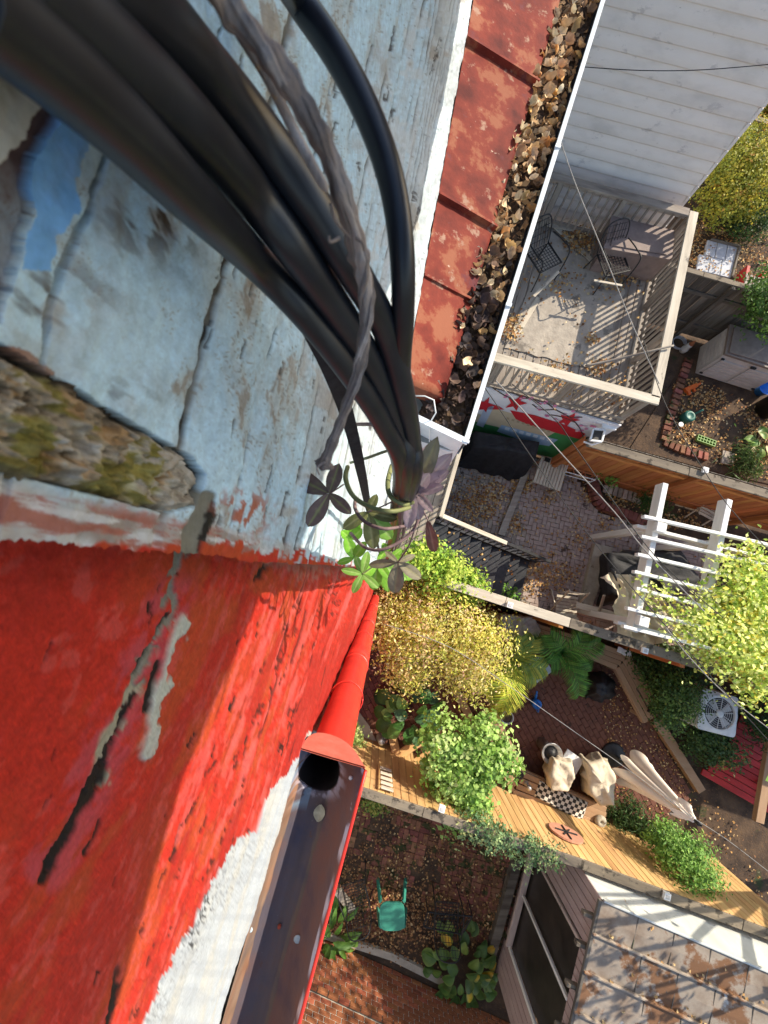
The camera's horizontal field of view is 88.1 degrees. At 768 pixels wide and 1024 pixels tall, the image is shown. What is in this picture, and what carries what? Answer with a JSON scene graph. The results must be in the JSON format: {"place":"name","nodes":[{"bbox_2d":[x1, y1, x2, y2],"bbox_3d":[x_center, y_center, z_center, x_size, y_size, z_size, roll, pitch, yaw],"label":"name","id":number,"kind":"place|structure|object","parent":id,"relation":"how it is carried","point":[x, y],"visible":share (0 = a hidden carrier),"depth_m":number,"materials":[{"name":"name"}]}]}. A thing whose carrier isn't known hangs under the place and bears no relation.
{"place":"outdoors","nodes":[
{"label":"outdoors","id":0,"kind":"place"},
{"bbox_2d":[358,712,375,748],"bbox_3d":[-0.377,4.782,8.688,0.474,0.070,0.814,0,82,0],"label":"flagstone","id":1,"kind":"object","parent":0,"point":[366,730],"visible":0.35,"depth_m":8.66,"materials":[{"name":"stone"}]},
{"bbox_2d":[357,598,690,826],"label":"brick courtyard","id":2,"kind":"structure","parent":0,"point":[586,721],"depth_m":8.72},
{"bbox_2d":[374,676,443,745],"bbox_3d":[0.550,4.256,8.394,1.542,0.783,1.496,0,82,0],"label":"broadleaf plant","id":3,"kind":"object","parent":2,"relation":"on","point":[386,728],"visible":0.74,"depth_m":8.31,"materials":[{"name":"green plant"}]},
{"bbox_2d":[368,570,540,724],"bbox_3d":[0.995,2.432,7.754,3.427,2.593,3.072,0,82,0],"label":"golden shrub","id":4,"kind":"object","parent":2,"relation":"on","point":[415,618],"visible":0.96,"depth_m":7.22,"materials":[{"name":"yellow plant"}]},
{"bbox_2d":[410,699,525,850],"bbox_3d":[1.485,4.687,7.595,2.071,2.259,2.433,0,82,0],"label":"green bush","id":5,"kind":"object","parent":2,"relation":"on","point":[471,765],"visible":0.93,"depth_m":6.86,"materials":[{"name":"green plant"}]},
{"bbox_2d":[352,736,584,869],"bbox_3d":[1.310,5.351,7.580,4.120,2.000,0.150,17,82,2],"label":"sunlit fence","id":6,"kind":"object","parent":2,"relation":"on","point":[520,814],"visible":0.42,"depth_m":7.06,"materials":[{"name":"beige wood"}]},
{"bbox_2d":[378,764,392,792],"bbox_3d":[0.028,4.781,7.177,0.265,0.918,0.045,17,82,2],"label":"wall shelf","id":7,"kind":"object","parent":6,"relation":"attached to","point":[390,788],"depth_m":7.05,"materials":[{"name":"white wood"}]},
{"bbox_2d":[549,822,583,844],"bbox_3d":[3.273,5.757,7.131,0.600,0.480,0.053,17,82,2],"label":"wall plaque","id":8,"kind":"object","parent":6,"relation":"attached to","point":[566,833],"depth_m":7.09,"materials":[{"name":"pink ceramic"}]},
{"bbox_2d":[481,630,548,719],"bbox_3d":[2.608,3.341,8.229,1.199,1.353,1.886,31,83,4],"label":"potted palm","id":9,"kind":"object","parent":2,"relation":"on","point":[531,673],"visible":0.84,"depth_m":7.76,"materials":[{"name":"plant"}]},
{"bbox_2d":[492,612,540,639],"bbox_3d":[2.908,2.494,8.567,1.096,0.876,0.583,5,82,1],"label":"rock","id":10,"kind":"object","parent":2,"relation":"on","point":[529,623],"visible":0.58,"depth_m":8.24,"materials":[{"name":"grey stone"}]},
{"bbox_2d":[477,708,606,822],"bbox_3d":[3.104,5.517,8.364,3.249,0.460,1.055,40,84,5],"label":"corner bench","id":11,"kind":"object","parent":2,"relation":"on","point":[594,808],"visible":0.45,"depth_m":8.11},
{"bbox_2d":[534,781,587,818],"bbox_3d":[3.598,5.869,8.035,1.049,0.080,0.385,24,82,3],"label":"bench cushion","id":12,"kind":"object","parent":11,"relation":"on","point":[570,804],"visible":0.96,"depth_m":8.01,"materials":[{"name":"fabric"}]},
{"bbox_2d":[536,737,562,763],"bbox_3d":[3.439,4.989,8.370,0.430,0.600,0.430,0,82,0],"label":"fire bowl","id":13,"kind":"object","parent":2,"relation":"on","point":[547,748],"visible":0.85,"depth_m":8.15,"materials":[{"name":"metal"}]},
{"bbox_2d":[542,755,574,791],"bbox_3d":[3.661,5.366,8.113,0.876,0.911,0.879,0,82,0],"label":"covered chair","id":14,"kind":"object","parent":2,"relation":"on","point":[559,772],"visible":0.87,"depth_m":7.77,"materials":[{"name":"beige fabric"}]},
{"bbox_2d":[531,626,605,699],"bbox_3d":[3.603,2.946,8.305,1.476,1.315,1.509,23,82,3],"label":"potted palm","id":15,"kind":"object","parent":2,"relation":"on","point":[565,656],"visible":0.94,"depth_m":7.82,"materials":[{"name":"plant"}]},
{"bbox_2d":[578,751,615,805],"bbox_3d":[4.372,5.453,8.057,1.233,1.026,0.880,37,83,5],"label":"covered chair","id":16,"kind":"object","parent":2,"relation":"on","point":[597,777],"visible":0.99,"depth_m":7.67,"materials":[{"name":"beige fabric"}]},
{"bbox_2d":[538,624,657,722],"bbox_3d":[4.387,3.133,8.710,3.679,0.460,1.065,34,83,5],"label":"corner bench","id":17,"kind":"object","parent":2,"relation":"on","point":[627,683],"visible":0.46,"depth_m":8.45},
{"bbox_2d":[584,671,615,702],"bbox_3d":[4.734,3.827,8.407,0.860,0.845,0.680,0,82,0],"label":"covered grill","id":18,"kind":"object","parent":2,"relation":"on","point":[602,686],"visible":0.93,"depth_m":8.43,"materials":[{"name":"black fabric"}]},
{"bbox_2d":[605,788,668,846],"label":"dark groundcover","id":19,"kind":"object","parent":2,"relation":"on","point":[628,820],"visible":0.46,"depth_m":8.19,"materials":[{"name":"green plant"}]},
{"bbox_2d":[602,670,687,822],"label":"leaf litter","id":20,"kind":"object","parent":2,"relation":"on","point":[636,739],"visible":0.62,"depth_m":8.64,"materials":[{"name":"brown plant"}]},
{"bbox_2d":[601,742,701,826],"bbox_3d":[4.969,5.087,7.426,0.782,2.440,0.584,-32,83,-4],"label":"closed parasol","id":21,"kind":"object","parent":2,"relation":"on","point":[638,764],"visible":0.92,"depth_m":7.49,"materials":[{"name":"beige fabric"}]},
{"bbox_2d":[544,804,767,939],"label":"sunlit fence","id":22,"kind":"object","parent":2,"relation":"on","point":[608,853],"visible":0.56,"depth_m":6.83,"materials":[{"name":"beige wood"}]},
{"bbox_2d":[353,134,767,1023],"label":"ground","id":23,"kind":"structure","parent":0,"point":[745,826],"depth_m":8.55,"materials":[{"name":"soil"}]},
{"bbox_2d":[0,538,373,1023],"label":"house wall","id":24,"kind":"structure","parent":23,"relation":"on","point":[161,714],"depth_m":0.19,"materials":[{"name":"brick"}]},
{"bbox_2d":[222,733,366,1023],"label":"old gutter","id":25,"kind":"object","parent":24,"relation":"attached to","point":[274,976],"visible":0.99,"depth_m":0.99,"materials":[{"name":"red paint"}]},
{"bbox_2d":[316,590,379,746],"bbox_3d":[-0.191,1.277,5.094,0.211,8.110,0.144,0,82,0],"label":"downspout","id":26,"kind":"object","parent":24,"relation":"attached to","point":[341,714],"visible":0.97,"depth_m":1.65,"materials":[{"name":"red paint"}]},
{"bbox_2d":[384,624,767,870],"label":"overhead wire","id":27,"kind":"object","parent":24,"relation":"attached to","point":[579,735],"visible":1,"depth_m":5.51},
{"bbox_2d":[0,0,472,566],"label":"house wall","id":28,"kind":"structure","parent":23,"relation":"on","point":[164,388],"depth_m":0.10,"materials":[{"name":"paint"}]},
{"bbox_2d":[0,0,406,558],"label":"black cable","id":29,"kind":"object","parent":28,"relation":"attached to","point":[56,65],"visible":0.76,"depth_m":0.06,"materials":[{"name":"rubber"}]},
{"bbox_2d":[43,0,415,558],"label":"black cable","id":30,"kind":"object","parent":28,"relation":"attached to","point":[125,43],"visible":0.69,"depth_m":0.07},
{"bbox_2d":[208,0,375,474],"bbox_3d":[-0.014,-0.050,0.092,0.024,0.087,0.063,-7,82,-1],"label":"dead vine stem","id":31,"kind":"object","parent":30,"relation":"hanging from","point":[277,70],"visible":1,"depth_m":0.07,"materials":[{"name":"grey plant"}]},
{"bbox_2d":[118,0,423,558],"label":"black cable","id":32,"kind":"object","parent":28,"relation":"attached to","point":[182,33],"visible":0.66,"depth_m":0.08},
{"bbox_2d":[303,335,378,552],"bbox_3d":[-0.025,0.210,2.046,0.016,3.891,0.027,-22,82,-3],"label":"flat cable","id":33,"kind":"object","parent":28,"relation":"hanging from","point":[338,389],"visible":0.45,"depth_m":0.23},
{"bbox_2d":[281,0,422,493],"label":"black cable","id":34,"kind":"object","parent":28,"relation":"attached to","point":[319,29],"visible":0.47,"depth_m":0.10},
{"bbox_2d":[306,422,452,592],"bbox_3d":[-0.004,0.271,2.093,0.149,3.780,0.124,38,84,5],"label":"climbing vine","id":35,"kind":"object","parent":28,"relation":"attached to","point":[394,572],"visible":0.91,"depth_m":0.31,"materials":[{"name":"green plant"}]},
{"bbox_2d":[411,0,559,404],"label":"tin roof","id":36,"kind":"structure","parent":28,"relation":"attached to","point":[506,41],"depth_m":2.12,"materials":[{"name":"metal"}]},
{"bbox_2d":[416,0,604,461],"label":"leaf filled gutter","id":37,"kind":"object","parent":28,"relation":"attached to","point":[450,441],"visible":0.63,"depth_m":2.15,"materials":[{"name":"white metal"}]},
{"bbox_2d":[419,0,599,435],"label":"leaf pile","id":38,"kind":"object","parent":37,"relation":"in","point":[555,72],"visible":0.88,"depth_m":2.22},
{"bbox_2d":[561,142,659,383],"bbox_3d":[2.498,-2.676,4.330,0.045,0.809,2.675,-30,83,-4],"label":"overhead wire","id":39,"kind":"object","parent":28,"relation":"attached to","point":[607,262],"visible":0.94,"depth_m":4.35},
{"bbox_2d":[512,384,723,617],"bbox_3d":[2.594,-0.031,4.249,3.545,1.010,0.190,44,84,6],"label":"overhead wire","id":40,"kind":"object","parent":28,"relation":"on","point":[610,496],"visible":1,"depth_m":4.27,"materials":[{"name":"black metal"}]},
{"bbox_2d":[643,339,767,549],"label":"overhead wire","id":41,"kind":"object","parent":28,"relation":"attached to","point":[693,453],"visible":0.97,"depth_m":4.63,"materials":[{"name":"black metal"}]},
{"bbox_2d":[322,889,361,960],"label":"lily plant","id":42,"kind":"object","parent":23,"relation":"on","point":[329,952],"visible":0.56,"depth_m":7.84,"materials":[{"name":"green plant"}]},
{"bbox_2d":[324,933,443,984],"bbox_3d":[-0.190,8.959,8.082,3.130,0.070,0.224,18,82,3],"label":"kerb strip","id":43,"kind":"object","parent":23,"relation":"on","point":[414,967],"visible":0.43,"depth_m":8.04,"materials":[{"name":"concrete"}]},
{"bbox_2d":[301,940,509,1023],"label":"brick paving","id":44,"kind":"structure","parent":23,"relation":"on","point":[354,988],"depth_m":7.48,"materials":[{"name":"red brick"}]},
{"bbox_2d":[385,448,462,558],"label":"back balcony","id":45,"kind":"structure","parent":23,"relation":"on","point":[436,504],"depth_m":7.66,"materials":[{"name":"grey wood"}]},
{"bbox_2d":[327,798,526,947],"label":"brick yard","id":46,"kind":"structure","parent":23,"relation":"on","point":[358,836],"depth_m":8.31,"materials":[{"name":"brick"}]},
{"bbox_2d":[338,860,371,941],"bbox_3d":[-0.542,7.652,7.827,0.583,0.914,0.710,-15,82,-2],"label":"metal armchair","id":47,"kind":"object","parent":46,"relation":"on","point":[350,883],"visible":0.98,"depth_m":7.82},
{"bbox_2d":[358,797,393,824],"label":"fence tuft","id":48,"kind":"object","parent":46,"relation":"on","point":[373,806],"visible":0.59,"depth_m":8.12,"materials":[{"name":"green plant"}]},
{"bbox_2d":[376,877,406,930],"bbox_3d":[0.160,7.889,7.984,0.649,0.538,0.611,0,82,0],"label":"chair","id":49,"kind":"object","parent":46,"relation":"on","point":[391,915],"visible":1,"depth_m":7.73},
{"bbox_2d":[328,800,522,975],"bbox_3d":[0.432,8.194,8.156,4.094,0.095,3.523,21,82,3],"label":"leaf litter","id":50,"kind":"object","parent":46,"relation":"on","point":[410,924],"visible":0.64,"depth_m":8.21,"materials":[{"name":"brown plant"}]},
{"bbox_2d":[421,895,472,934],"bbox_3d":[1.259,8.133,8.008,0.968,0.414,0.354,5,82,1],"label":"bench","id":51,"kind":"object","parent":46,"relation":"on","point":[443,930],"visible":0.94,"depth_m":7.82,"materials":[{"name":"black metal"}]},
{"bbox_2d":[431,881,464,963],"bbox_3d":[1.229,8.005,7.776,0.583,0.914,0.710,5,82,1],"label":"metal armchair","id":52,"kind":"object","parent":46,"relation":"on","point":[441,914],"visible":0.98,"depth_m":7.78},
{"bbox_2d":[487,856,521,955],"bbox_3d":[2.471,8.050,8.158,0.170,0.180,1.774,20,82,3],"label":"timber edging","id":53,"kind":"object","parent":46,"relation":"on","point":[504,903],"visible":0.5,"depth_m":8.09,"materials":[{"name":"brown wood"}]},
{"bbox_2d":[397,531,494,613],"bbox_3d":[1.061,1.173,7.977,2.112,2.482,1.241,15,82,2],"label":"lime shrub","id":54,"kind":"object","parent":23,"relation":"on","point":[424,561],"visible":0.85,"depth_m":7.15,"materials":[{"name":"green plant"}]},
{"bbox_2d":[421,920,498,1007],"bbox_3d":[1.547,9.038,7.872,1.582,0.460,1.583,0,82,0],"label":"hosta","id":55,"kind":"object","parent":23,"relation":"on","point":[486,981],"visible":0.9,"depth_m":7.84,"materials":[{"name":"green plant"}]},
{"bbox_2d":[453,802,567,885],"bbox_3d":[2.054,5.630,7.417,2.002,2.317,1.032,32,83,4],"label":"trailing plant","id":56,"kind":"object","parent":23,"relation":"on","point":[495,843],"visible":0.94,"depth_m":6.52,"materials":[{"name":"green plant"}]},
{"bbox_2d":[486,171,698,423],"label":"timber deck","id":57,"kind":"structure","parent":23,"relation":"on","point":[641,304],"depth_m":7.00,"materials":[{"name":"grey wood"}]},
{"bbox_2d":[471,387,620,458],"bbox_3d":[2.663,-1.866,8.421,3.376,2.760,0.052,17,82,2],"label":"painted mural","id":58,"kind":"object","parent":57,"relation":"attached to","point":[491,419],"visible":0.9,"depth_m":7.92,"materials":[{"name":"paint"}]},
{"bbox_2d":[527,213,570,291],"bbox_3d":[2.829,-4.620,7.082,0.583,0.914,0.710,-28,83,-4],"label":"wire chair","id":59,"kind":"object","parent":57,"relation":"on","point":[538,256],"visible":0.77,"depth_m":7.07,"materials":[{"name":"black metal"}]},
{"bbox_2d":[505,232,624,369],"bbox_3d":[3.535,-3.888,7.418,1.819,0.027,2.607,21,82,3],"label":"floor mat","id":60,"kind":"object","parent":57,"relation":"on","point":[549,318],"visible":0.94,"depth_m":7.39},
{"bbox_2d":[501,219,648,410],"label":"leaf litter","id":61,"kind":"object","parent":60,"relation":"on","point":[514,319],"visible":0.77,"depth_m":7.34,"materials":[{"name":"brown plant"}]},
{"bbox_2d":[583,218,641,294],"bbox_3d":[4.075,-4.533,7.069,0.583,0.914,0.710,-15,82,-2],"label":"wire chair","id":62,"kind":"object","parent":60,"relation":"on","point":[608,260],"visible":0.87,"depth_m":7.04,"materials":[{"name":"black metal"}]},
{"bbox_2d":[589,215,674,281],"bbox_3d":[4.513,-4.811,7.265,1.201,0.573,0.674,11,82,2],"label":"storage box","id":63,"kind":"object","parent":57,"relation":"on","point":[654,244],"visible":0.79,"depth_m":7.00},
{"bbox_2d":[433,577,767,693],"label":"divider fence","id":64,"kind":"object","parent":23,"relation":"on","point":[618,639],"visible":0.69,"depth_m":7.06,"materials":[{"name":"beige wood"}]},
{"bbox_2d":[496,853,767,1023],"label":"garden shed","id":65,"kind":"structure","parent":23,"relation":"on","point":[564,957],"depth_m":5.95,"materials":[{"name":"wood"}]},
{"bbox_2d":[517,0,767,297],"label":"sided house","id":66,"kind":"structure","parent":23,"relation":"on","point":[672,137],"depth_m":5.71,"materials":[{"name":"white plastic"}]},
{"bbox_2d":[627,485,679,524],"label":"garden plant","id":67,"kind":"object","parent":23,"relation":"on","point":[645,502],"visible":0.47,"depth_m":8.94,"materials":[{"name":"green plant"}]},
{"bbox_2d":[544,436,767,530],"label":"cedar fence","id":68,"kind":"object","parent":23,"relation":"on","point":[691,487],"visible":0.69,"depth_m":8.20,"materials":[{"name":"brown wood"}]},
{"bbox_2d":[583,428,605,445],"bbox_3d":[3.912,-1.394,7.350,0.263,0.186,0.345,28,83,4],"label":"flood light","id":69,"kind":"object","parent":68,"relation":"attached to","point":[597,435],"visible":1,"depth_m":7.29,"materials":[{"name":"white plastic"}]},
{"bbox_2d":[605,490,711,529],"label":"leaf litter","id":70,"kind":"object","parent":23,"relation":"on","point":[667,515],"visible":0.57,"depth_m":9.35,"materials":[{"name":"brown plant"}]},
{"bbox_2d":[617,641,717,706],"bbox_3d":[5.992,3.245,8.309,1.913,1.241,1.777,0,82,0],"label":"ivy mound","id":71,"kind":"object","parent":23,"relation":"on","point":[644,661],"visible":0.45,"depth_m":8.19,"materials":[{"name":"green plant"}]},
{"bbox_2d":[637,662,716,748],"bbox_3d":[5.755,3.785,8.083,1.262,1.566,1.431,-37,83,-5],"label":"evergreen shrub","id":72,"kind":"object","parent":23,"relation":"on","point":[668,704],"visible":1,"depth_m":7.75,"materials":[{"name":"green plant"}]},
{"bbox_2d":[650,716,705,793],"bbox_3d":[6.330,5.211,8.575,0.205,0.170,1.661,-30,83,-4],"label":"timber edging","id":73,"kind":"object","parent":23,"relation":"on","point":[685,767],"visible":0.79,"depth_m":8.50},
{"bbox_2d":[636,812,732,901],"bbox_3d":[5.518,6.342,7.425,1.172,2.111,1.945,-41,84,-5],"label":"bright nandina","id":74,"kind":"object","parent":23,"relation":"on","point":[687,862],"visible":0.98,"depth_m":6.91,"materials":[{"name":"green plant"}]},
{"bbox_2d":[620,524,767,725],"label":"pergola vine","id":75,"kind":"object","parent":23,"relation":"on","point":[752,633],"visible":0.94,"depth_m":6.63,"materials":[{"name":"green plant"}]},
{"bbox_2d":[623,262,767,340],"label":"grey fence","id":76,"kind":"object","parent":23,"relation":"on","point":[715,308],"visible":0.39,"depth_m":9.02,"materials":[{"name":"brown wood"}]},
{"bbox_2d":[630,359,767,483],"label":"soil bed","id":77,"kind":"object","parent":23,"relation":"on","point":[647,440],"visible":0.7,"depth_m":9.71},
{"bbox_2d":[659,357,708,460],"bbox_3d":[7.257,-2.552,9.739,1.128,0.087,2.675,0,82,0],"label":"soil edging","id":78,"kind":"object","parent":77,"relation":"on","point":[668,422],"visible":0.98,"depth_m":9.67,"materials":[{"name":"brick"}]},
{"bbox_2d":[671,377,767,478],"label":"leaf litter","id":79,"kind":"object","parent":77,"relation":"on","point":[713,422],"visible":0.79,"depth_m":9.71,"materials":[{"name":"brown plant"}]},
{"bbox_2d":[744,426,767,458],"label":"hosta","id":80,"kind":"object","parent":77,"relation":"on","point":[763,431],"visible":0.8,"depth_m":9.45,"materials":[{"name":"green plant"}]},
{"bbox_2d":[755,396,767,418],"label":"dark bin","id":81,"kind":"object","parent":77,"relation":"on","point":[761,408],"visible":1,"depth_m":9.59,"materials":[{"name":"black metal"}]},
{"bbox_2d":[674,680,738,736],"bbox_3d":[6.723,4.093,8.334,0.762,0.830,0.800,15,82,2],"label":"air conditioner","id":82,"kind":"object","parent":23,"relation":"on","point":[723,720],"visible":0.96,"depth_m":7.95,"materials":[{"name":"grey metal"}]},
{"bbox_2d":[647,744,767,896],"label":"leaf litter","id":83,"kind":"object","parent":23,"relation":"on","point":[718,827],"visible":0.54,"depth_m":8.40,"materials":[{"name":"brown plant"}]},
{"bbox_2d":[675,726,752,779],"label":"shrub","id":84,"kind":"object","parent":23,"relation":"on","point":[701,742],"visible":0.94,"depth_m":8.15,"materials":[{"name":"green plant"}]},
{"bbox_2d":[695,238,740,278],"bbox_3d":[8.652,-6.572,10.291,0.968,0.140,0.970,16,82,2],"label":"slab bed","id":85,"kind":"object","parent":23,"relation":"on","point":[723,252],"visible":0.84,"depth_m":10.27,"materials":[{"name":"white stone"}]},
{"bbox_2d":[688,220,767,279],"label":"leaf litter","id":86,"kind":"object","parent":23,"relation":"on","point":[700,252],"visible":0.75,"depth_m":10.36,"materials":[{"name":"brown plant"}]},
{"bbox_2d":[688,107,767,231],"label":"yellow bush","id":87,"kind":"object","parent":23,"relation":"on","point":[749,173],"visible":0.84,"depth_m":9.35,"materials":[{"name":"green plant"}]},
{"bbox_2d":[695,324,767,389],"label":"plastic shed","id":88,"kind":"structure","parent":23,"relation":"on","point":[727,356],"depth_m":9.19,"materials":[{"name":"grey plastic"}]},
{"bbox_2d":[700,664,767,812],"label":"red deck","id":89,"kind":"structure","parent":23,"relation":"on","point":[737,783],"depth_m":8.42,"materials":[{"name":"paint"}]},
{"bbox_2d":[717,184,767,246],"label":"dark bush","id":90,"kind":"object","parent":23,"relation":"on","point":[762,221],"visible":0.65,"depth_m":9.97,"materials":[{"name":"green plant"}]},
{"bbox_2d":[730,244,767,347],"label":"tree","id":91,"kind":"object","parent":23,"relation":"on","point":[757,310],"visible":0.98,"depth_m":8.17,"materials":[{"name":"green plant"}]},
{"bbox_2d":[738,691,767,760],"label":"corner fern","id":92,"kind":"object","parent":23,"relation":"on","point":[762,717],"visible":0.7,"depth_m":8.05,"materials":[{"name":"green plant"}]},
{"bbox_2d":[435,459,719,647],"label":"brick patio","id":93,"kind":"structure","parent":0,"point":[562,521],"depth_m":9.32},
{"bbox_2d":[433,514,550,600],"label":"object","id":94,"kind":"structure","parent":93,"relation":"on","point":[497,566],"depth_m":8.32,"materials":[{"name":"black paint"}]},
{"bbox_2d":[457,431,538,480],"bbox_3d":[2.605,-1.296,9.018,1.732,1.047,0.744,16,82,2],"label":"covered grill","id":95,"kind":"object","parent":93,"relation":"on","point":[508,458],"visible":0.93,"depth_m":8.77,"materials":[{"name":"black fabric"}]},
{"bbox_2d":[497,466,531,535],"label":"timber kerb","id":96,"kind":"structure","parent":93,"relation":"on","point":[506,520],"depth_m":9.30,"materials":[{"name":"grey wood"}]},
{"bbox_2d":[527,456,566,493],"bbox_3d":[3.806,-0.860,9.290,0.639,0.460,0.682,20,82,3],"label":"slatted table","id":97,"kind":"object","parent":93,"relation":"on","point":[560,468],"visible":0.84,"depth_m":9.06,"materials":[{"name":"grey wood"}]},
{"bbox_2d":[550,589,589,615],"bbox_3d":[3.995,1.994,8.625,0.460,0.979,0.605,8,82,1],"label":"folding chair","id":98,"kind":"object","parent":93,"relation":"on","point":[556,605],"visible":0.86,"depth_m":8.65,"materials":[{"name":"brown wood"}]},
{"bbox_2d":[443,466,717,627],"bbox_3d":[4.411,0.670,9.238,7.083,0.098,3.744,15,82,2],"label":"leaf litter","id":99,"kind":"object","parent":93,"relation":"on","point":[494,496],"visible":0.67,"depth_m":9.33,"materials":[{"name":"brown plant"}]},
{"bbox_2d":[578,544,612,605],"bbox_3d":[4.854,1.473,9.123,0.420,0.160,1.499,17,82,2],"label":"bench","id":100,"kind":"object","parent":93,"relation":"on","point":[591,585],"visible":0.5,"depth_m":9.06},
{"bbox_2d":[586,477,647,525],"bbox_3d":[5.374,-0.120,9.297,1.715,0.222,0.540,43,84,6],"label":"brick edging","id":101,"kind":"object","parent":93,"relation":"on","point":[632,517],"visible":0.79,"depth_m":9.20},
{"bbox_2d":[602,485,640,503],"bbox_3d":[5.644,-0.436,9.400,0.919,0.070,0.220,19,82,3],"label":"brick row","id":102,"kind":"object","parent":93,"relation":"on","point":[622,493],"visible":0.76,"depth_m":9.37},
{"bbox_2d":[596,550,699,605],"bbox_3d":[5.884,1.494,8.699,2.429,0.960,1.349,0,82,0],"label":"patio furniture","id":103,"kind":"object","parent":93,"relation":"on","point":[625,562],"visible":0.48,"depth_m":8.37,"materials":[{"name":"black fabric"}]},
{"bbox_2d":[574,483,767,659],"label":"white pergola","id":104,"kind":"object","parent":93,"relation":"on","point":[634,620],"visible":0.82,"depth_m":6.96,"materials":[{"name":"paint"}]},
{"bbox_2d":[600,572,688,644],"bbox_3d":[5.428,1.891,7.699,2.435,0.659,1.473,0,82,0],"label":"beige tarp","id":105,"kind":"object","parent":104,"relation":"hanging from","point":[621,602],"visible":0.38,"depth_m":7.68,"materials":[{"name":"fabric"}]},
{"bbox_2d":[496,380,703,610],"bbox_3d":[2.384,-0.112,4.210,3.418,0.911,0.082,43,84,6],"label":"overhead wire","id":106,"kind":"object","parent":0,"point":[595,491],"visible":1,"depth_m":4.30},
{"bbox_2d":[485,388,767,739],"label":"overhead wire","id":107,"kind":"object","parent":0,"point":[613,565],"visible":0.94,"depth_m":4.43,"materials":[{"name":"black metal"}]},
{"bbox_2d":[712,423,767,483],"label":"bush","id":108,"kind":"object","parent":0,"point":[747,458],"depth_m":9.30,"materials":[{"name":"green plant"}]},
{"bbox_2d":[752,737,767,823],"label":"handrail beam","id":109,"kind":"structure","parent":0,"point":[760,806],"depth_m":7.94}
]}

